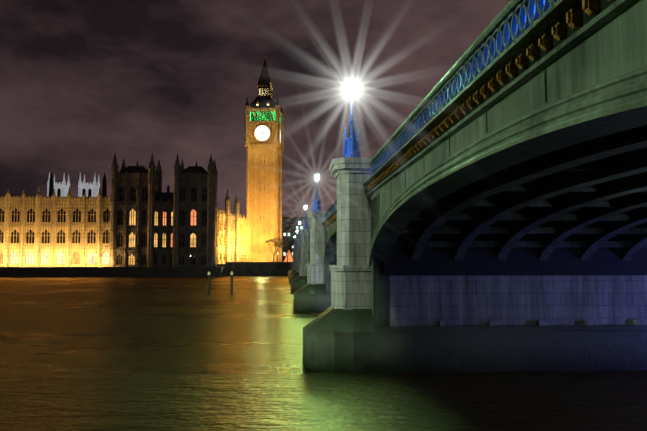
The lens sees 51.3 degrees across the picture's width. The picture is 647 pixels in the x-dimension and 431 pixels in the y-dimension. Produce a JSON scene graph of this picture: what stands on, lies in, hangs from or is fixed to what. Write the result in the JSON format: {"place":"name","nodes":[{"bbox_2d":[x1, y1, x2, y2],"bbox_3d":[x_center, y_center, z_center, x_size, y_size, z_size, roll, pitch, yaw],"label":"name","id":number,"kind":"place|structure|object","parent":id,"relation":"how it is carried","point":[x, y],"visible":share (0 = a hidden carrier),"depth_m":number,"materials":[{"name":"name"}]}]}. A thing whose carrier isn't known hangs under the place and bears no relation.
{"place":"outdoors","nodes":[
{"label":"outdoors","id":0,"kind":"place"},
{"bbox_2d":[0,262,292,276],"bbox_3d":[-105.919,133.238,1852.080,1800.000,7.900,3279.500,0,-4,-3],"label":"embankment wall","id":1,"kind":"structure","parent":0,"point":[257,269],"depth_m":216.73,"materials":[{"name":"stone"}]},
{"bbox_2d":[47,171,99,196],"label":"distant towers","id":2,"kind":"structure","parent":1,"relation":"on","point":[89,189],"depth_m":467.87,"materials":[{"name":"stone"}]},
{"bbox_2d":[0,153,248,266],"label":"palace of westminster","id":3,"kind":"structure","parent":1,"relation":"on","point":[138,217],"depth_m":222.73,"materials":[{"name":"stone"}]},
{"bbox_2d":[265,236,283,261],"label":"tree","id":4,"kind":"object","parent":1,"relation":"on","point":[279,241],"visible":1,"depth_m":270.35,"materials":[{"name":"brown plant"}]},
{"bbox_2d":[278,240,293,261],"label":"tree","id":5,"kind":"object","parent":1,"relation":"on","point":[287,243],"visible":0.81,"depth_m":275.88,"materials":[{"name":"black plant"}]},
{"bbox_2d":[0,0,509,257],"label":"sky","id":6,"kind":"structure","parent":0,"point":[84,83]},
{"bbox_2d":[244,51,283,261],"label":"clock tower","id":7,"kind":"structure","parent":0,"point":[264,128],"depth_m":284.94,"materials":[{"name":"stone"}]},
{"bbox_2d":[282,217,309,261],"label":"distant buildings","id":8,"kind":"structure","parent":0,"point":[291,225],"depth_m":399.46,"materials":[{"name":"metal"}]},
{"bbox_2d":[0,276,646,430],"bbox_3d":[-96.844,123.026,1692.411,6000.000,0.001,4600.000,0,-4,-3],"label":"river water","id":9,"kind":"structure","parent":0,"point":[133,354],"depth_m":26.99,"materials":[{"name":"brown liquid"}]},
{"bbox_2d":[207,272,209,294],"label":"mooring pile","id":10,"kind":"object","parent":9,"relation":"in","point":[208,286],"visible":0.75,"depth_m":97.26,"materials":[{"name":"paint"}]},
{"bbox_2d":[230,271,232,294],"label":"mooring pile","id":11,"kind":"object","parent":9,"relation":"in","point":[231,285],"visible":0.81,"depth_m":98.44,"materials":[{"name":"paint"}]},
{"bbox_2d":[288,0,646,372],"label":"bridge","id":12,"kind":"structure","parent":9,"relation":"in","point":[486,210],"depth_m":27.76,"materials":[{"name":"green paint"}]},
{"bbox_2d":[298,220,300,238],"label":"lamp standard","id":13,"kind":"object","parent":12,"relation":"on","point":[299,236],"visible":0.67,"depth_m":143.24,"materials":[{"name":"metal"}]},
{"bbox_2d":[302,203,308,229],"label":"lamp standard","id":14,"kind":"object","parent":12,"relation":"on","point":[305,225],"visible":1,"depth_m":103.85,"materials":[{"name":"metal"}]},
{"bbox_2d":[312,172,321,211],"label":"lamp standard","id":15,"kind":"object","parent":12,"relation":"on","point":[316,205],"visible":0.96,"depth_m":66.12,"materials":[{"name":"metal"}]},
{"bbox_2d":[342,76,360,156],"bbox_3d":[1.343,-4.572,31.654,0.990,4.220,1.464,-2,-5,27],"label":"lamp standard","id":16,"kind":"object","parent":12,"relation":"on","point":[351,145],"visible":0.96,"depth_m":31.45,"materials":[{"name":"metal"}]}
]}

